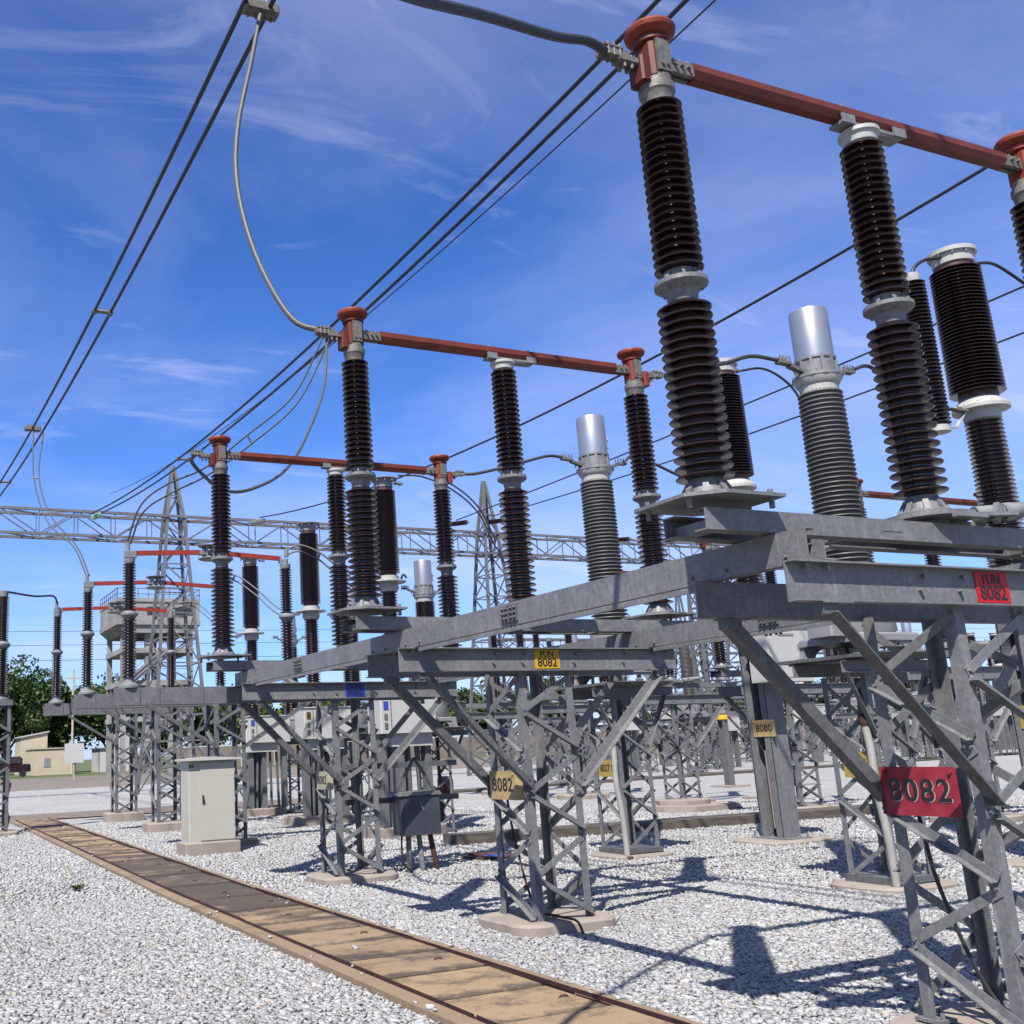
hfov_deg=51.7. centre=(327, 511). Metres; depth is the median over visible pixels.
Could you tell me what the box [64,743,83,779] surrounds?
sign board
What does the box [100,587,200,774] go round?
concrete building
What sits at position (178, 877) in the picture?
trench slab
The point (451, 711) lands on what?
broadleaf tree
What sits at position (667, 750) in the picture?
circuit breaker
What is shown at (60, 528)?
twin jumper
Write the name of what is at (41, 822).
trench slab
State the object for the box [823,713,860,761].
lattice support
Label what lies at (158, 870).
trench slab
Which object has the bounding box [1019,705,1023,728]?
number plate
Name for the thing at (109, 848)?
trench slab
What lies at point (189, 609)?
window
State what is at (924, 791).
number plate
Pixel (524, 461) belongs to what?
jumper cable
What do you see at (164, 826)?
concrete footing
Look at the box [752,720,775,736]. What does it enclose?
number plate
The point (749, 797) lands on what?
concrete footing
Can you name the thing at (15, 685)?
broadleaf tree
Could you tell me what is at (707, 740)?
breaker cabinet
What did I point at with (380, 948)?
trench slab
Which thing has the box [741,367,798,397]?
jumper cable
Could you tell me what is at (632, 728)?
breaker cabinet
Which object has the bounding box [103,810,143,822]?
concrete footing
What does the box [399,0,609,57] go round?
jumper cable
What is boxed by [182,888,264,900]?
trench slab
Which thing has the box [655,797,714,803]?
concrete footing
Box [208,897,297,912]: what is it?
trench slab
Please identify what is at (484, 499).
gantry column
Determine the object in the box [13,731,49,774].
cream building
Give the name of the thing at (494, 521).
tension insulator
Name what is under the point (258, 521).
tension insulator
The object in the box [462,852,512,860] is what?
manhole
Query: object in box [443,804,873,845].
trench board
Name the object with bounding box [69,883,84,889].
weed
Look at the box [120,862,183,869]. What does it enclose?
trench slab
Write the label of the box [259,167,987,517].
overhead wire
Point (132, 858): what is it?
trench slab
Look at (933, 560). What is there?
disconnector switch
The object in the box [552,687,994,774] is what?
tubular busbar
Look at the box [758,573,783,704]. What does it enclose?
lattice mast
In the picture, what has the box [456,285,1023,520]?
overhead wire
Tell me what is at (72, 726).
utility pole
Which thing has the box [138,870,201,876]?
trench slab
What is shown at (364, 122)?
sky
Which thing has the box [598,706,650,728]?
broadleaf tree
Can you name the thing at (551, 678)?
post insulator
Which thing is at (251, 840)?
concrete footing
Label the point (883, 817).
conduit pipe
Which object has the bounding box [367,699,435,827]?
breaker cabinet
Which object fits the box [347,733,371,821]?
transformer stand
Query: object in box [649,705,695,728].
broadleaf tree
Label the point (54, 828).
trench slab
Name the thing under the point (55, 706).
break switch
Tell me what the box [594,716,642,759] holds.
lattice support
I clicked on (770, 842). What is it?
concrete footing
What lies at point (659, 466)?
jumper cable
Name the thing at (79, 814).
service path
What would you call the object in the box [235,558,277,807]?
circuit breaker
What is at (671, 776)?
trench board
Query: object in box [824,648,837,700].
post insulator
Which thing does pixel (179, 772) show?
kerb
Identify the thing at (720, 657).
disconnector switch
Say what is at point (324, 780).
number plate
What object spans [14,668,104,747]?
broadleaf tree
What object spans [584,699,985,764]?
tubular busbar
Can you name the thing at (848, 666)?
transformer stand
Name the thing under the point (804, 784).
capped post
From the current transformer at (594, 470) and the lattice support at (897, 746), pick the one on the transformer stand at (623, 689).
the current transformer at (594, 470)
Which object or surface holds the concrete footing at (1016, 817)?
on the terrain
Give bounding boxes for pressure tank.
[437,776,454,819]
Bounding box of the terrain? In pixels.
[0,736,921,779]
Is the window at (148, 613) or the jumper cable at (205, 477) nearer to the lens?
the jumper cable at (205, 477)
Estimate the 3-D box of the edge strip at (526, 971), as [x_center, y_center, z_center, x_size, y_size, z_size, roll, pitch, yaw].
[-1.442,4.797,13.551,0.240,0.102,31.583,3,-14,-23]
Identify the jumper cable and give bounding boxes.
[9,591,57,602]
[190,338,327,493]
[233,10,316,331]
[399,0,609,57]
[465,454,562,475]
[622,455,680,476]
[662,354,778,375]
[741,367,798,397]
[849,364,958,411]
[911,256,940,271]
[977,261,1023,284]
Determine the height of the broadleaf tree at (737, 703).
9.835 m
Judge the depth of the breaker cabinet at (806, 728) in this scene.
57.47 m
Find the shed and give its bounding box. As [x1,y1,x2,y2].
[90,746,138,771]
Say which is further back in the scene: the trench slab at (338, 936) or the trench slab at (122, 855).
the trench slab at (122, 855)
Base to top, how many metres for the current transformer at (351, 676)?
3.178 m
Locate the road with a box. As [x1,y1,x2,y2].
[0,742,922,789]
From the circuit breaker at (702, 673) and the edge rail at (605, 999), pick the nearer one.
the edge rail at (605, 999)
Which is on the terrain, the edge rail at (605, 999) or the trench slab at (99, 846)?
the trench slab at (99, 846)
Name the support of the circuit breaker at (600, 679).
on the gravel at (58, 801)
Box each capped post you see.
[710,710,750,787]
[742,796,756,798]
[784,708,816,785]
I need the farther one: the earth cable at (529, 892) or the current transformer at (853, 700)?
the current transformer at (853, 700)
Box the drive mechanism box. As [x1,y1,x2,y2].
[343,757,458,872]
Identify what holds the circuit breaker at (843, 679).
on the gravel at (58, 801)
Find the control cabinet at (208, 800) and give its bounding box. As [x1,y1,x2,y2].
[174,757,240,856]
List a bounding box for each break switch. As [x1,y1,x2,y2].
[43,602,188,715]
[71,575,238,708]
[110,542,296,705]
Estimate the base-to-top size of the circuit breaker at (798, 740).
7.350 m
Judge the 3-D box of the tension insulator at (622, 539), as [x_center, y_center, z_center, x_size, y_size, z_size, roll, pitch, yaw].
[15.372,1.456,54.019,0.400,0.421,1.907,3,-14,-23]
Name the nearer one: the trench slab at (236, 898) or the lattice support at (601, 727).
the trench slab at (236, 898)
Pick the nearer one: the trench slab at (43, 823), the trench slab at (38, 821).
the trench slab at (43, 823)
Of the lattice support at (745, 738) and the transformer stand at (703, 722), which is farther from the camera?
the lattice support at (745, 738)
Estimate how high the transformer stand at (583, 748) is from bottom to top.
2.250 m
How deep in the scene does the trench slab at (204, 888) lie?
12.05 m
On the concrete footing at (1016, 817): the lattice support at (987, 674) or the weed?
the lattice support at (987, 674)
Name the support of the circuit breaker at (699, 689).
on the gravel at (58, 801)
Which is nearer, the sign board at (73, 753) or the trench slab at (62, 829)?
the trench slab at (62, 829)
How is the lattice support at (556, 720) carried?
on the gravel at (58, 801)
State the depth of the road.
75.56 m
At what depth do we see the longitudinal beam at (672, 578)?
6.64 m
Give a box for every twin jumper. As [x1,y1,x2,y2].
[32,430,89,575]
[126,336,328,543]
[173,601,239,638]
[229,574,293,614]
[283,544,354,587]
[397,475,496,545]
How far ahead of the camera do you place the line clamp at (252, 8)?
11.87 m
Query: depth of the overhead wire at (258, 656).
76.24 m
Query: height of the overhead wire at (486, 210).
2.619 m
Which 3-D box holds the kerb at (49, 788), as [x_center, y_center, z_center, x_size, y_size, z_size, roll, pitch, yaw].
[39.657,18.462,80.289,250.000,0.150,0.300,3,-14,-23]
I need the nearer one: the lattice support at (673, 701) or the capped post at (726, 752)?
the lattice support at (673, 701)
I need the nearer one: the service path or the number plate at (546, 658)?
the number plate at (546, 658)
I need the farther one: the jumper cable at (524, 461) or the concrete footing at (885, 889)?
the jumper cable at (524, 461)
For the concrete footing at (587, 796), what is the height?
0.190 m
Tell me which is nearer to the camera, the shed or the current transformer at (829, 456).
the current transformer at (829, 456)
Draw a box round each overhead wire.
[8,637,987,661]
[9,629,334,631]
[16,628,978,645]
[110,0,715,493]
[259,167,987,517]
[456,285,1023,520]
[492,332,1023,516]
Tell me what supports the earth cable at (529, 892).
attached to the lattice support at (516, 664)
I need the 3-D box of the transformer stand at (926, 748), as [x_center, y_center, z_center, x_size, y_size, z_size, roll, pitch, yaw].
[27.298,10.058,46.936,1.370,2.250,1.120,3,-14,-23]
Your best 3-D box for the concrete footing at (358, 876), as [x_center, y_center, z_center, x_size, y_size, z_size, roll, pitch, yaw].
[0.310,4.495,12.607,1.025,0.150,0.864,3,-14,-23]
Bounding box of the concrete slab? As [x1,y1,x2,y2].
[645,798,736,812]
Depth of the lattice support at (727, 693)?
20.53 m
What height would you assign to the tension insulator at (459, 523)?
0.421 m
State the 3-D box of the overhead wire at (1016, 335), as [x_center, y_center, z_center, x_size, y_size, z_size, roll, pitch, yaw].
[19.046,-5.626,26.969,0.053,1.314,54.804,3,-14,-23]
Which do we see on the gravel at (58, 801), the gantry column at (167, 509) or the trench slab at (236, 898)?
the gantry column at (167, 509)
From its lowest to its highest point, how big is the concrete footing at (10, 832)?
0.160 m
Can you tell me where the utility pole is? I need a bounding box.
[65,670,81,773]
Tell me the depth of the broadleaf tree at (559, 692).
148.06 m
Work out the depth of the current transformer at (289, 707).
27.30 m
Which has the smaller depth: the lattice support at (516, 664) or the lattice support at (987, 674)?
the lattice support at (516, 664)
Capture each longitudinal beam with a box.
[231,526,838,686]
[409,562,1023,682]
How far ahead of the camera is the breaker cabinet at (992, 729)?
55.27 m
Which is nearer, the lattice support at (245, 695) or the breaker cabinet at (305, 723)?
the lattice support at (245, 695)
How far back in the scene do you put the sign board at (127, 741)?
104.81 m
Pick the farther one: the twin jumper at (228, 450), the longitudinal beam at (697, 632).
the twin jumper at (228, 450)
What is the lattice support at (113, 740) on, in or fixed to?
on the concrete footing at (122, 816)
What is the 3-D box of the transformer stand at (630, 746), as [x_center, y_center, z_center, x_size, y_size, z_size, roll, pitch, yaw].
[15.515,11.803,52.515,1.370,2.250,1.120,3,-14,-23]
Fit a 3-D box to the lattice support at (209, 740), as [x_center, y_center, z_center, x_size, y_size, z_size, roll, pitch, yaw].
[-1.794,4.662,18.356,3.100,2.526,0.704,3,-14,-23]
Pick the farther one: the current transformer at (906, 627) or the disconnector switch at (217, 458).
the current transformer at (906, 627)
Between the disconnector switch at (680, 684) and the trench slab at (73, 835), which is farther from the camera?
the disconnector switch at (680, 684)
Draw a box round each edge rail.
[15,820,497,1023]
[48,818,690,1023]
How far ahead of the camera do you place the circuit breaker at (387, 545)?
19.56 m
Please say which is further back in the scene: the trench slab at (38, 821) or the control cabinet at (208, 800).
the trench slab at (38, 821)
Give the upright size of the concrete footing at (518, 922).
0.160 m
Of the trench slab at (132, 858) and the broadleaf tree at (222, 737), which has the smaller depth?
the trench slab at (132, 858)
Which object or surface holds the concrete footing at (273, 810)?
on the terrain
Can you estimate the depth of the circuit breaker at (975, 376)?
12.45 m
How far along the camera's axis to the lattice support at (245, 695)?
12.80 m
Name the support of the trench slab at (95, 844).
on the terrain
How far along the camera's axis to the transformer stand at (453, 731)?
19.09 m
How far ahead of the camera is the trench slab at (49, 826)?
24.36 m
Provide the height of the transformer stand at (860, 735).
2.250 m
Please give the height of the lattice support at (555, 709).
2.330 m
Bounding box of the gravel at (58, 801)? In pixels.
[0,745,1023,1023]
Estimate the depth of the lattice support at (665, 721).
46.16 m
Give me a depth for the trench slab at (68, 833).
21.83 m
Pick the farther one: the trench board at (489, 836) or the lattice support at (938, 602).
the trench board at (489, 836)
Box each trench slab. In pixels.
[20,819,50,821]
[21,820,52,823]
[24,821,55,823]
[27,822,58,824]
[29,823,63,826]
[32,825,65,828]
[36,826,73,829]
[40,828,78,831]
[44,830,79,833]
[47,831,87,835]
[54,834,92,837]
[54,835,97,839]
[63,837,103,842]
[65,839,108,843]
[71,841,118,846]
[78,844,122,849]
[83,846,128,851]
[89,848,142,855]
[98,852,148,859]
[104,855,161,863]
[111,859,169,865]
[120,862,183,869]
[129,866,194,873]
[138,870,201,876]
[144,873,212,883]
[155,876,230,889]
[171,883,245,895]
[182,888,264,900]
[200,894,273,903]
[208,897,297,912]
[225,905,306,917]
[237,908,336,925]
[261,917,364,935]
[286,926,398,947]
[314,937,438,964]
[350,950,484,978]
[391,966,541,1000]
[444,986,606,1023]
[504,1005,672,1023]
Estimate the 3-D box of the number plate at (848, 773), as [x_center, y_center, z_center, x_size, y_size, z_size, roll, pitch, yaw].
[5.396,2.561,10.429,0.018,0.250,0.400,3,-14,-23]
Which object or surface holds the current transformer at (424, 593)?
on the transformer stand at (453, 731)
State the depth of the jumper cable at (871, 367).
11.95 m
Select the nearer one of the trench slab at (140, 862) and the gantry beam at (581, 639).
the trench slab at (140, 862)
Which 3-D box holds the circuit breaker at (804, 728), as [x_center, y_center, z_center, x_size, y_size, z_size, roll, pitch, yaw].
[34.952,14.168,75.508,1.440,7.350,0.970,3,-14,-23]
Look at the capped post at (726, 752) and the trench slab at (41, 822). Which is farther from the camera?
the capped post at (726, 752)
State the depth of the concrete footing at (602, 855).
13.64 m
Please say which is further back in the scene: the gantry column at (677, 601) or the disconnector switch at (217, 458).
the gantry column at (677, 601)
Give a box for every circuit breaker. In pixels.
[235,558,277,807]
[292,521,344,814]
[370,476,432,824]
[590,677,611,759]
[653,679,671,766]
[690,657,706,756]
[691,643,719,759]
[718,358,813,839]
[783,700,803,765]
[798,682,807,750]
[804,681,825,762]
[829,649,858,751]
[896,631,923,752]
[906,243,1023,859]
[967,632,991,732]
[984,632,1013,746]
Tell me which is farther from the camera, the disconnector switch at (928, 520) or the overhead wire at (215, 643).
the overhead wire at (215, 643)
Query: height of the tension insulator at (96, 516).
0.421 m
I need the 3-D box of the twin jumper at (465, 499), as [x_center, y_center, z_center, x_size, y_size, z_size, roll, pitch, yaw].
[2.492,-0.084,20.901,2.708,1.393,0.167,7,-16,-36]
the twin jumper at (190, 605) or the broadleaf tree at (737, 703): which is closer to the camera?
the twin jumper at (190, 605)
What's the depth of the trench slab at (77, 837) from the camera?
20.73 m
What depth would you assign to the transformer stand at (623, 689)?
14.10 m
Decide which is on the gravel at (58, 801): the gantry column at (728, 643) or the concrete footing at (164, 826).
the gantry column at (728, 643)
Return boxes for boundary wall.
[177,722,920,766]
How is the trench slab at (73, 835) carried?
on the terrain
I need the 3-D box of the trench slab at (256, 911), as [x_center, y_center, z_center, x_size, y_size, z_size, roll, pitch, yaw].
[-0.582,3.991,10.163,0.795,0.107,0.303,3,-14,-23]
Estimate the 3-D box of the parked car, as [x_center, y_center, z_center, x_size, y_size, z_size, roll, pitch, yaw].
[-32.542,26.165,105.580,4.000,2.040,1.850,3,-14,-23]
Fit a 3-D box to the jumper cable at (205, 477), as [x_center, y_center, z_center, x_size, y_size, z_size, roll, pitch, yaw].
[-0.773,-2.071,16.973,0.323,4.672,7.365,-6,-13,15]
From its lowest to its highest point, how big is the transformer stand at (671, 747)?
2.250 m
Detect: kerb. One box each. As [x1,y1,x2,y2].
[0,742,805,781]
[0,743,932,791]
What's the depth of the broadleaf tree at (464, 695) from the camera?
145.54 m
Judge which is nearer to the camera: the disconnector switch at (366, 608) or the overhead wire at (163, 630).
the disconnector switch at (366, 608)
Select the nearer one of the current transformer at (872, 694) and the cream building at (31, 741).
the current transformer at (872, 694)
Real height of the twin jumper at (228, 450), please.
4.434 m
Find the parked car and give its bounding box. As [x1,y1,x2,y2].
[0,757,30,776]
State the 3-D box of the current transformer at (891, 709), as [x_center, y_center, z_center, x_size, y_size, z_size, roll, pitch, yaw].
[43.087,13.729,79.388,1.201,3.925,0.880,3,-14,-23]
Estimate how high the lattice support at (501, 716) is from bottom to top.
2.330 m
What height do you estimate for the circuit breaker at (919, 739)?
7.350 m
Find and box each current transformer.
[273,618,305,736]
[330,592,367,732]
[401,560,457,726]
[560,414,651,685]
[562,635,594,718]
[677,646,706,717]
[774,306,922,659]
[844,677,857,712]
[856,650,874,708]
[887,704,894,713]
[901,623,929,704]
[991,659,997,686]
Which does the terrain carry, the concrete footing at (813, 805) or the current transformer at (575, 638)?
the concrete footing at (813, 805)
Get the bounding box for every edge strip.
[9,820,484,1023]
[51,818,702,1023]
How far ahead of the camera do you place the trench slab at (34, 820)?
26.93 m
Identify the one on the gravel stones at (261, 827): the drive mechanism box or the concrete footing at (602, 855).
the drive mechanism box
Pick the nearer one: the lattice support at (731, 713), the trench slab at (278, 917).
the trench slab at (278, 917)
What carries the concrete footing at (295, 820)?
on the terrain
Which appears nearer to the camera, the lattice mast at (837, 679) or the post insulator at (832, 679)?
the post insulator at (832, 679)
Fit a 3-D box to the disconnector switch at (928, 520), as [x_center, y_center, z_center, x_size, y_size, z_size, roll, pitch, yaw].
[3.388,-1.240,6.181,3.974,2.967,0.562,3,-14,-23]
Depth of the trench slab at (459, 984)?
6.76 m
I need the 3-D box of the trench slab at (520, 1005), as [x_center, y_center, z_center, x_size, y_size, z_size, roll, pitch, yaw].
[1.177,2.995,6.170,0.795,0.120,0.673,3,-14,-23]
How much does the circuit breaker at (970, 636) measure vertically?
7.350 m
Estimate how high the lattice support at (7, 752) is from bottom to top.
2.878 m
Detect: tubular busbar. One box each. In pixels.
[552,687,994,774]
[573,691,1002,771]
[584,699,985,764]
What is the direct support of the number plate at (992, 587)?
attached to the lattice support at (938, 602)
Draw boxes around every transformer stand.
[278,738,302,812]
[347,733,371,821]
[418,726,469,831]
[557,680,675,854]
[581,718,597,768]
[625,730,639,764]
[669,727,675,759]
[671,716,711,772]
[678,721,707,768]
[777,650,939,885]
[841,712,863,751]
[915,707,938,757]
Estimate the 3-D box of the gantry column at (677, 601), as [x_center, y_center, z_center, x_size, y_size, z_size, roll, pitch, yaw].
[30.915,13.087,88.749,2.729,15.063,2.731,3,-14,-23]
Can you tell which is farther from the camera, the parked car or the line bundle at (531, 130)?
the parked car
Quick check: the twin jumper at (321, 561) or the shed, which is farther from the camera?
the shed
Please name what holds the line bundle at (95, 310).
attached to the tension insulator
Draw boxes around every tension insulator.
[88,512,101,519]
[248,518,265,524]
[451,520,468,525]
[485,518,502,523]
[618,537,632,541]
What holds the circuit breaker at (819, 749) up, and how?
on the gravel at (58, 801)
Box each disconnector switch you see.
[190,435,464,671]
[314,306,697,634]
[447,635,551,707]
[504,598,573,699]
[595,15,1023,559]
[600,571,738,688]
[695,542,839,676]
[857,479,999,658]
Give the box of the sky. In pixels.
[0,0,1023,759]
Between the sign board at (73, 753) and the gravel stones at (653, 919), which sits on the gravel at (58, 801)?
the gravel stones at (653, 919)
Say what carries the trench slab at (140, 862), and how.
on the terrain
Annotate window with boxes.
[43,757,50,766]
[147,607,159,614]
[175,607,191,614]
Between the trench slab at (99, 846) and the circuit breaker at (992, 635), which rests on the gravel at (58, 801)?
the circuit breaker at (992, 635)
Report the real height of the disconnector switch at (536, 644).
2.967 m
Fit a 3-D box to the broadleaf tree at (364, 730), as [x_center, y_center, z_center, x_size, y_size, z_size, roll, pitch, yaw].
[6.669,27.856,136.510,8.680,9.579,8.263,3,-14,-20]
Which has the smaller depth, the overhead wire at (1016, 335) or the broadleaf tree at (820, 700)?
the overhead wire at (1016, 335)
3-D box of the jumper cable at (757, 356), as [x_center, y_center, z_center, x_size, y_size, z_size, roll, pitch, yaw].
[4.251,-1.571,11.148,1.559,0.350,0.052,1,-13,-16]
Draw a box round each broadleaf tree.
[0,654,66,775]
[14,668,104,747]
[65,671,165,749]
[126,678,198,752]
[177,706,239,746]
[224,703,284,744]
[273,701,345,714]
[361,701,367,732]
[434,696,475,736]
[457,678,516,735]
[511,676,566,732]
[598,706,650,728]
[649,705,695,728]
[700,681,744,725]
[812,681,843,713]
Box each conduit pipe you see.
[606,727,633,859]
[858,712,900,886]
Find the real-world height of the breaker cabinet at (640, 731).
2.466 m
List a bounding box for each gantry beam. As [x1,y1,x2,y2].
[0,505,783,569]
[481,638,989,654]
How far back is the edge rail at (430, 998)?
7.87 m
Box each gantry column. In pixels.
[138,466,211,793]
[467,481,536,775]
[672,596,707,752]
[726,580,750,758]
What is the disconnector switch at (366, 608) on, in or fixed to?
on the longitudinal beam at (672, 578)
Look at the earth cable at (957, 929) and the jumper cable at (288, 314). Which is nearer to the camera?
the earth cable at (957, 929)
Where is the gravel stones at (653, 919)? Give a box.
[0,880,1023,1023]
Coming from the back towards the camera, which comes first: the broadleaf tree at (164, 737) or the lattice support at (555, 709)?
the broadleaf tree at (164, 737)
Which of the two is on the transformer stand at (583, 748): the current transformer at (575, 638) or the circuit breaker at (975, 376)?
the current transformer at (575, 638)
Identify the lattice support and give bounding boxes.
[0,699,13,831]
[66,711,185,812]
[99,704,238,822]
[144,702,310,838]
[225,680,458,876]
[365,646,679,921]
[453,712,543,770]
[528,704,611,792]
[529,716,587,780]
[564,725,606,770]
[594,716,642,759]
[616,694,727,797]
[632,719,671,771]
[687,558,1023,1023]
[718,682,850,804]
[725,710,752,765]
[738,718,751,761]
[738,722,751,757]
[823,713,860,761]
[883,666,1010,813]
[889,714,899,748]
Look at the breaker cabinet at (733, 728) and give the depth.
48.15 m
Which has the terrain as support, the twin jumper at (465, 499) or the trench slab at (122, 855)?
the trench slab at (122, 855)
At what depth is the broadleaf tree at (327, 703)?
132.50 m
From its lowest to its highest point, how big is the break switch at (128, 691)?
2.910 m
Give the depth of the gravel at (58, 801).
34.70 m
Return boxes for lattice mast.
[687,593,734,769]
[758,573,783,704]
[823,649,859,751]
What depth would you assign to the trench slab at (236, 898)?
11.06 m
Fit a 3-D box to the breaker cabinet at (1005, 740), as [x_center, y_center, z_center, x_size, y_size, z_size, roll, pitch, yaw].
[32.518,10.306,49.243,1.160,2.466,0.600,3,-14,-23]
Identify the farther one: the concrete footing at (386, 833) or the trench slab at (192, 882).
the concrete footing at (386, 833)
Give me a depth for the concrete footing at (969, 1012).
5.54 m
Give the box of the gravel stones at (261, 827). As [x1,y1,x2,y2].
[0,796,1023,908]
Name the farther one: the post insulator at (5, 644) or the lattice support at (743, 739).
the lattice support at (743, 739)
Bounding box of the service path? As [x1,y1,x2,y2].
[0,798,301,821]
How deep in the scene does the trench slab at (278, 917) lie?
9.69 m
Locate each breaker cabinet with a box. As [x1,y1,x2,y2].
[245,715,290,808]
[293,706,351,816]
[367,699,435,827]
[606,713,640,776]
[627,730,641,760]
[703,726,721,763]
[715,716,741,766]
[804,723,824,752]
[890,712,917,756]
[989,718,997,751]
[993,706,1017,753]
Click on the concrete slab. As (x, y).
(685, 805)
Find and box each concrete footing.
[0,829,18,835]
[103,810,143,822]
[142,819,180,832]
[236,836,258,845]
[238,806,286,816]
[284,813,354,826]
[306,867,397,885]
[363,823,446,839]
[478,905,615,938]
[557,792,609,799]
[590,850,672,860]
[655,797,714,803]
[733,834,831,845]
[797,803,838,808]
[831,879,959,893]
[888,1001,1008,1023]
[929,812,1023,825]
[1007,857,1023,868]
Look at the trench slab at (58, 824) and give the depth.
24.83 m
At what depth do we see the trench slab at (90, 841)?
19.53 m
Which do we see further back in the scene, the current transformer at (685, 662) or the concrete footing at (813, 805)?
the current transformer at (685, 662)
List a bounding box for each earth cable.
[506,800,584,934]
[917,816,1010,1011]
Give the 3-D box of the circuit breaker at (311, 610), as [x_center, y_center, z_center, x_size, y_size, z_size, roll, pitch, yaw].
[-0.245,3.785,22.794,0.910,7.320,0.988,3,-14,-23]
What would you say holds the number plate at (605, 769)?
attached to the transformer stand at (623, 689)
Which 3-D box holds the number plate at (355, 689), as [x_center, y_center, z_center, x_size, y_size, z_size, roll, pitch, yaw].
[0.351,2.218,12.840,0.262,0.165,0.007,3,-14,-23]
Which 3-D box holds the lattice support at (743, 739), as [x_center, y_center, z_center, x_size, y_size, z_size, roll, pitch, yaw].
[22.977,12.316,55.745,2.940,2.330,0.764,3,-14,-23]
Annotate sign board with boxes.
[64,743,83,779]
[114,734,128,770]
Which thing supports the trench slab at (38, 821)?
on the terrain
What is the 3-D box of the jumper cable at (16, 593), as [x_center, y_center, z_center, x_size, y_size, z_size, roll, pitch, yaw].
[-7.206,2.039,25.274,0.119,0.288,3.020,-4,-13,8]
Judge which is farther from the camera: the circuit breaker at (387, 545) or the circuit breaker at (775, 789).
the circuit breaker at (387, 545)
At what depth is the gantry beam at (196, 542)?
47.26 m
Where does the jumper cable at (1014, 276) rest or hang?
attached to the circuit breaker at (975, 376)
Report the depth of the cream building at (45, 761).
111.29 m
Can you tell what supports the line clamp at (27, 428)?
attached to the line bundle at (95, 310)
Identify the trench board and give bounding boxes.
[350,752,1018,798]
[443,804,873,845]
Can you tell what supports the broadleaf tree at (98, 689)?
on the terrain
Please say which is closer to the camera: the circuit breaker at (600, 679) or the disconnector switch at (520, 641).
the disconnector switch at (520, 641)
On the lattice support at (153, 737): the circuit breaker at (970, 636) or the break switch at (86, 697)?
the break switch at (86, 697)
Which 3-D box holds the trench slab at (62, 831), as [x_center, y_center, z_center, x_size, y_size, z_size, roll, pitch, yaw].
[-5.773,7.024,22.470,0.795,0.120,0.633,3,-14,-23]
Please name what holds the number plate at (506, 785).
attached to the lattice support at (516, 664)
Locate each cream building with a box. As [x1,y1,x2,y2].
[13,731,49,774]
[25,747,75,775]
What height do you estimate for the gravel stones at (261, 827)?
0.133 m
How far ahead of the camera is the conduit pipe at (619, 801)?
13.69 m
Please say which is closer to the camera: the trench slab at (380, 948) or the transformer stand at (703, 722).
the trench slab at (380, 948)
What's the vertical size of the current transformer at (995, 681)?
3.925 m
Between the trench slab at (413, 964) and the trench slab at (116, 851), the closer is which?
the trench slab at (413, 964)
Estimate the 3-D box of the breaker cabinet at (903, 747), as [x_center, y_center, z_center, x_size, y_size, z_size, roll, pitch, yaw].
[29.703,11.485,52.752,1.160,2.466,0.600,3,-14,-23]
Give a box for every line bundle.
[0,0,275,495]
[93,0,689,512]
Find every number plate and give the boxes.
[316,771,332,789]
[345,683,364,696]
[489,771,523,799]
[534,650,559,668]
[599,760,612,776]
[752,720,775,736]
[843,752,878,776]
[879,767,963,817]
[973,572,1010,602]
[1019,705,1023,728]
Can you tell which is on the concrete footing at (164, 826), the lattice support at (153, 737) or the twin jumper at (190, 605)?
the lattice support at (153, 737)
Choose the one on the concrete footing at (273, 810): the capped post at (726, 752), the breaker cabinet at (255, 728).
the breaker cabinet at (255, 728)
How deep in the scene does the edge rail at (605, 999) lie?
7.55 m
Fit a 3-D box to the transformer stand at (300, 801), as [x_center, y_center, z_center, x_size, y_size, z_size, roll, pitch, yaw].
[-0.787,6.826,26.739,1.137,1.868,0.930,3,-14,-23]
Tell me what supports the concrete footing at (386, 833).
on the terrain
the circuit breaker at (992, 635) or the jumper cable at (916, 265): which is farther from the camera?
the circuit breaker at (992, 635)
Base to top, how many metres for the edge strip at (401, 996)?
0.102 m
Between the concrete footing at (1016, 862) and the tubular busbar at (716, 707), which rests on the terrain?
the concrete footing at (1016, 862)
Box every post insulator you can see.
[0,590,10,699]
[545,637,558,702]
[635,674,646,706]
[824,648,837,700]
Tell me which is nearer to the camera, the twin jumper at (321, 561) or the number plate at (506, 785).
the number plate at (506, 785)
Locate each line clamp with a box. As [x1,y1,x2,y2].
[24,424,40,432]
[241,0,279,22]
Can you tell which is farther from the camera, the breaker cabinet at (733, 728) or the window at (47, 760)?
the window at (47, 760)
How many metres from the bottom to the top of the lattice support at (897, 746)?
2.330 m
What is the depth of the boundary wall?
126.88 m
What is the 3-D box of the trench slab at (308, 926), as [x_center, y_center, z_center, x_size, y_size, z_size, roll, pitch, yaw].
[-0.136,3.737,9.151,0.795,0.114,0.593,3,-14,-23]
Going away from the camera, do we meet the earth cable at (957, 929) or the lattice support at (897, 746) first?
the earth cable at (957, 929)

